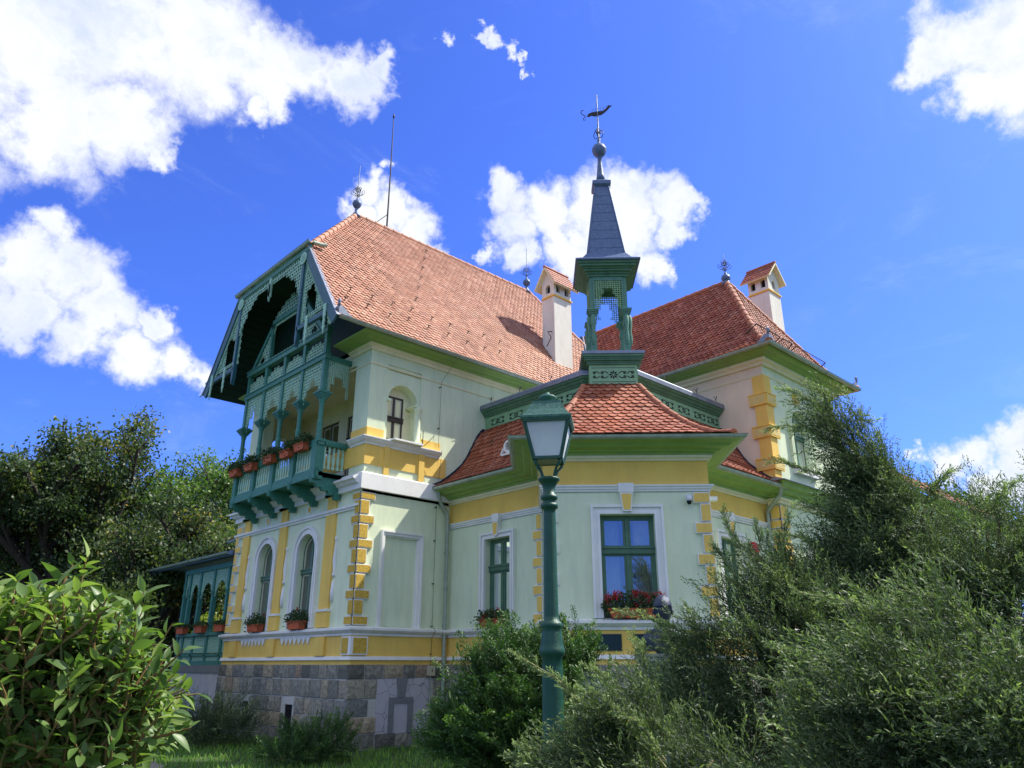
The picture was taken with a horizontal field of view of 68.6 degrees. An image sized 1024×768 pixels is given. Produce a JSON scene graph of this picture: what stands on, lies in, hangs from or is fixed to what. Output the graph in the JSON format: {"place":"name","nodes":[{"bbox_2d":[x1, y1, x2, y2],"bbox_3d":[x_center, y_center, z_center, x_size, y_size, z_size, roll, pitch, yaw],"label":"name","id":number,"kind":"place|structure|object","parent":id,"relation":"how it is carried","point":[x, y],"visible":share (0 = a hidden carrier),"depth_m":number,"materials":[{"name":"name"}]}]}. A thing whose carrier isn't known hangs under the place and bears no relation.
{"place":"outdoors","nodes":[
{"label":"outdoors","id":0,"kind":"place"},
{"bbox_2d":[122,761,165,767],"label":"path","id":1,"kind":"structure","parent":0,"point":[154,764],"depth_m":12.92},
{"bbox_2d":[151,707,821,767],"bbox_3d":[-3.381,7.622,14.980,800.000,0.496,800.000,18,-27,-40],"label":"ground","id":2,"kind":"structure","parent":0,"point":[261,763],"depth_m":13.87,"materials":[{"name":"plant"}]},
{"bbox_2d":[0,417,158,587],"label":"tree","id":3,"kind":"object","parent":2,"relation":"on","point":[44,474],"visible":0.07,"depth_m":28.64,"materials":[{"name":"green plant"}]},
{"bbox_2d":[0,405,210,595],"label":"tree","id":4,"kind":"object","parent":2,"relation":"on","point":[56,505],"visible":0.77,"depth_m":27.71,"materials":[{"name":"green plant"}]},
{"bbox_2d":[0,536,212,767],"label":"broad leaved bush","id":5,"kind":"object","parent":2,"relation":"on","point":[87,686],"visible":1,"depth_m":2.12,"materials":[{"name":"green plant"}]},
{"bbox_2d":[54,567,164,651],"bbox_3d":[-10.314,6.675,18.809,3.301,3.966,3.974,18,-27,-40],"label":"shrub","id":6,"kind":"object","parent":2,"relation":"on","point":[122,594],"visible":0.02,"depth_m":18.96,"materials":[{"name":"green plant"}]},
{"bbox_2d":[35,480,237,653],"bbox_3d":[-13.074,7.670,27.027,7.032,7.865,7.466,18,-27,-40],"label":"tree","id":7,"kind":"object","parent":2,"relation":"on","point":[177,536],"visible":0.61,"depth_m":26.02,"materials":[{"name":"green plant"}]},
{"bbox_2d":[117,445,248,586],"bbox_3d":[-14.105,8.468,35.214,11.083,12.165,8.653,18,-27,-40],"label":"tree","id":8,"kind":"object","parent":2,"relation":"on","point":[210,484],"visible":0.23,"depth_m":34.05,"materials":[{"name":"green plant"}]},
{"bbox_2d":[156,585,222,690],"bbox_3d":[-14.595,10.908,33.873,6.400,6.591,5.912,18,-27,-40],"label":"tree","id":9,"kind":"object","parent":2,"relation":"on","point":[169,636],"visible":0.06,"depth_m":32.31,"materials":[{"name":"green plant"}]},
{"bbox_2d":[186,597,224,653],"bbox_3d":[-12.199,10.736,31.875,4.275,5.497,4.480,9,-22,-24],"label":"shrub","id":10,"kind":"object","parent":2,"relation":"on","point":[216,614],"visible":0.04,"depth_m":31.27,"materials":[{"name":"green plant"}]},
{"bbox_2d":[161,682,275,748],"bbox_3d":[-6.489,7.431,16.347,2.621,1.764,2.544,18,-27,-40],"label":"juniper","id":11,"kind":"object","parent":2,"relation":"on","point":[220,718],"visible":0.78,"depth_m":16.16,"materials":[{"name":"green plant"}]},
{"bbox_2d":[247,707,362,767],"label":"yew","id":12,"kind":"object","parent":2,"relation":"on","point":[298,738],"visible":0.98,"depth_m":13.15,"materials":[{"name":"green plant"}]},
{"bbox_2d":[410,604,635,767],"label":"yew","id":13,"kind":"object","parent":2,"relation":"on","point":[504,692],"visible":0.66,"depth_m":8.39,"materials":[{"name":"green plant"}]},
{"bbox_2d":[520,392,573,762],"bbox_3d":[0.326,1.944,6.196,0.450,3.992,0.450,-3,-21,7],"label":"street lamp","id":14,"kind":"object","parent":2,"relation":"on","point":[547,421],"visible":0.98,"depth_m":6.45,"materials":[{"name":"green metal"}]},
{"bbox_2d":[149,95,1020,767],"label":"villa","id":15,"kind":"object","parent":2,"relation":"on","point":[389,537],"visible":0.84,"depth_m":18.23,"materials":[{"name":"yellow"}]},
{"bbox_2d":[173,624,191,634],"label":"flower box","id":16,"kind":"object","parent":15,"relation":"attached to","point":[182,628],"visible":0.96,"depth_m":22.69,"materials":[{"name":"ceramic"}]},
{"bbox_2d":[190,620,208,632],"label":"flower box","id":17,"kind":"object","parent":15,"relation":"attached to","point":[199,627],"visible":1,"depth_m":21.73,"materials":[{"name":"ceramic"}]},
{"bbox_2d":[209,619,226,631],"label":"flower box","id":18,"kind":"object","parent":15,"relation":"attached to","point":[219,625],"visible":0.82,"depth_m":20.86,"materials":[{"name":"ceramic"}]},
{"bbox_2d":[226,461,247,478],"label":"flower box","id":19,"kind":"object","parent":15,"relation":"attached to","point":[235,471],"visible":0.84,"depth_m":20.11,"materials":[{"name":"ceramic"}]},
{"bbox_2d":[240,695,250,713],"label":"cellar window","id":20,"kind":"structure","parent":15,"relation":"in","point":[248,696],"depth_m":18.34,"materials":[{"name":"black"}]},
{"bbox_2d":[241,452,261,473],"bbox_3d":[-6.819,2.090,19.622,0.460,0.534,0.811,18,-27,-40],"label":"flower box","id":21,"kind":"object","parent":15,"relation":"attached to","point":[250,465],"visible":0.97,"depth_m":19.48,"materials":[{"name":"ceramic"}]},
{"bbox_2d":[242,612,265,632],"bbox_3d":[-6.411,6.011,18.833,0.472,0.596,0.903,18,-27,-40],"label":"flower box","id":22,"kind":"object","parent":15,"relation":"on","point":[258,622],"visible":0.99,"depth_m":18.71,"materials":[{"name":"ceramic"}]},
{"bbox_2d":[245,537,277,631],"bbox_3d":[-6.323,5.139,19.342,0.295,2.360,1.220,18,-27,-40],"label":"window","id":23,"kind":"structure","parent":15,"relation":"in","point":[269,579],"depth_m":19.49,"materials":[{"name":"white glass"}]},
{"bbox_2d":[258,446,281,464],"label":"flower box","id":24,"kind":"object","parent":15,"relation":"attached to","point":[269,455],"visible":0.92,"depth_m":18.75,"materials":[{"name":"ceramic"}]},
{"bbox_2d":[276,439,299,460],"bbox_3d":[-5.446,1.617,18.264,0.463,0.481,0.789,18,-27,-40],"label":"flower box","id":25,"kind":"object","parent":15,"relation":"attached to","point":[284,451],"visible":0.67,"depth_m":18.14,"materials":[{"name":"ceramic"}]},
{"bbox_2d":[282,698,294,727],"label":"cellar window","id":26,"kind":"structure","parent":15,"relation":"in","point":[288,708],"depth_m":16.82,"materials":[{"name":"white"}]},
{"bbox_2d":[282,607,308,630],"bbox_3d":[-4.971,5.459,17.409,0.464,0.547,0.905,18,-27,-40],"label":"flower box","id":27,"kind":"object","parent":15,"relation":"attached to","point":[299,623],"visible":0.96,"depth_m":17.29,"materials":[{"name":"ceramic"}]},
{"bbox_2d":[289,431,314,452],"bbox_3d":[-4.973,1.401,17.785,0.449,0.483,0.792,18,-27,-40],"label":"flower box","id":28,"kind":"object","parent":15,"relation":"attached to","point":[301,444],"visible":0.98,"depth_m":17.65,"materials":[{"name":"ceramic"}]},
{"bbox_2d":[285,526,320,628],"bbox_3d":[-4.870,4.599,17.896,0.295,2.360,1.220,18,-27,-40],"label":"window","id":29,"kind":"structure","parent":15,"relation":"in","point":[313,572],"depth_m":17.98,"materials":[{"name":"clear glass"}]},
{"bbox_2d":[323,422,338,454],"bbox_3d":[-5.246,2.083,21.594,0.140,1.900,0.952,18,-27,-40],"label":"window","id":30,"kind":"structure","parent":15,"relation":"in","point":[332,427],"depth_m":21.83,"materials":[{"name":"brown wood"}]},
{"bbox_2d":[345,416,352,475],"bbox_3d":[-4.300,1.732,20.652,0.140,1.900,0.902,18,-27,-40],"label":"door","id":31,"kind":"structure","parent":15,"relation":"in","point":[351,418],"depth_m":21.10,"materials":[{"name":"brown wood"}]},
{"bbox_2d":[386,396,403,438],"bbox_3d":[-2.930,0.868,18.423,0.562,1.160,0.140,18,-27,-40],"label":"window","id":32,"kind":"structure","parent":15,"relation":"in","point":[393,420],"depth_m":18.48,"materials":[{"name":"brown wood"}]},
{"bbox_2d":[426,666,434,728],"bbox_3d":[-1.819,7.090,16.585,0.190,1.615,0.080,18,-27,-40],"label":"meter box","id":33,"kind":"object","parent":15,"relation":"attached to","point":[430,671],"visible":0.62,"depth_m":16.76,"materials":[{"name":"beige metal"}]},
{"bbox_2d":[470,604,506,629],"bbox_3d":[-0.484,5.106,16.383,0.496,0.544,0.950,18,-27,-40],"label":"flower box","id":34,"kind":"object","parent":15,"relation":"attached to","point":[481,619],"visible":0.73,"depth_m":16.39,"materials":[{"name":"ceramic"}]},
{"bbox_2d":[478,528,515,625],"bbox_3d":[-0.204,4.349,16.783,0.444,2.050,1.140,18,-27,-40],"label":"window","id":35,"kind":"structure","parent":15,"relation":"in","point":[502,568],"depth_m":16.86,"materials":[{"name":"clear glass"}]},
{"bbox_2d":[592,634,621,650],"bbox_3d":[1.647,4.580,13.299,0.600,0.280,0.028,-1,-20,2],"label":"plaque","id":36,"kind":"object","parent":15,"relation":"attached to","point":[613,642],"visible":0.53,"depth_m":13.29,"materials":[{"name":"stone"}]},
{"bbox_2d":[590,504,669,617],"bbox_3d":[2.162,3.298,13.954,1.360,2.040,0.444,-1,-20,2],"label":"window","id":37,"kind":"structure","parent":15,"relation":"in","point":[606,550],"depth_m":14.00,"materials":[{"name":"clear glass"}]},
{"bbox_2d":[600,588,664,619],"bbox_3d":[2.185,3.957,13.447,1.222,0.595,0.450,-1,-20,3],"label":"flower box","id":38,"kind":"object","parent":15,"relation":"attached to","point":[618,601],"visible":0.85,"depth_m":13.41,"materials":[{"name":"ceramic"}]},
{"bbox_2d":[635,634,652,650],"bbox_3d":[2.487,4.571,13.275,0.600,0.280,0.028,-1,-20,2],"label":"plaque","id":39,"kind":"object","parent":15,"relation":"attached to","point":[640,636],"visible":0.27,"depth_m":13.30,"materials":[{"name":"stone"}]},
{"bbox_2d":[686,495,691,503],"bbox_3d":[3.325,2.176,14.107,0.106,0.190,0.153,-1,-20,2],"label":"security camera","id":40,"kind":"object","parent":15,"relation":"attached to","point":[688,499],"visible":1,"depth_m":14.05,"materials":[{"name":"white plastic"}]},
{"bbox_2d":[710,496,717,501],"bbox_3d":[3.799,2.212,14.425,0.280,0.076,0.120,-1,-20,2],"label":"floodlight","id":41,"kind":"object","parent":15,"relation":"attached to","point":[713,498],"visible":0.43,"depth_m":14.37,"materials":[{"name":"white plastic"}]},
{"bbox_2d":[714,529,753,625],"bbox_3d":[4.792,4.325,16.675,1.140,2.020,0.444,18,-27,-40],"label":"window","id":42,"kind":"structure","parent":15,"relation":"in","point":[719,533],"depth_m":16.72,"materials":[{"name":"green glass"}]},
{"bbox_2d":[750,542,758,559],"bbox_3d":[5.633,3.871,17.328,0.353,0.447,0.160,18,-27,-40],"label":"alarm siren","id":43,"kind":"object","parent":15,"relation":"attached to","point":[755,543],"visible":0.19,"depth_m":17.30,"materials":[{"name":"red plastic"}]},
{"bbox_2d":[786,405,817,470],"bbox_3d":[7.560,1.470,20.051,1.260,1.810,0.444,18,-27,-40],"label":"window","id":44,"kind":"structure","parent":15,"relation":"in","point":[796,443],"depth_m":20.04,"materials":[{"name":"white glass"}]},
{"bbox_2d":[498,642,769,767],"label":"juniper","id":45,"kind":"object","parent":2,"relation":"on","point":[611,731],"visible":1,"depth_m":4.03,"materials":[{"name":"green plant"}]},
{"bbox_2d":[578,623,725,767],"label":"juniper","id":46,"kind":"object","parent":2,"relation":"on","point":[640,646],"visible":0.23,"depth_m":7.05,"materials":[{"name":"green plant"}]},
{"bbox_2d":[636,654,696,767],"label":"pedestal","id":47,"kind":"object","parent":2,"relation":"on","point":[653,655],"visible":0.16,"depth_m":8.47,"materials":[{"name":"stone"}]},
{"bbox_2d":[643,595,676,653],"bbox_3d":[1.801,2.845,8.894,0.369,0.670,0.446,18,-27,-40],"label":"bust","id":48,"kind":"object","parent":47,"relation":"on","point":[659,600],"visible":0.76,"depth_m":8.85,"materials":[{"name":"grey metal"}]},
{"bbox_2d":[610,500,945,767],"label":"juniper","id":49,"kind":"object","parent":2,"relation":"on","point":[738,681],"visible":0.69,"depth_m":6.10,"materials":[{"name":"green plant"}]},
{"bbox_2d":[699,546,1023,767],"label":"juniper","id":50,"kind":"object","parent":2,"relation":"on","point":[921,716],"visible":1,"depth_m":3.27,"materials":[{"name":"green plant"}]},
{"bbox_2d":[748,364,1023,685],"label":"juniper","id":51,"kind":"object","parent":2,"relation":"on","point":[877,529],"visible":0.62,"depth_m":6.91,"materials":[{"name":"green plant"}]},
{"bbox_2d":[925,476,1023,601],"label":"tree","id":52,"kind":"object","parent":2,"relation":"on","point":[948,482],"depth_m":47.48,"materials":[{"name":"green plant"}]},
{"bbox_2d":[0,0,1023,605],"label":"sky","id":53,"kind":"structure","parent":0,"point":[158,158],"materials":[{"name":"blue"}]}
]}

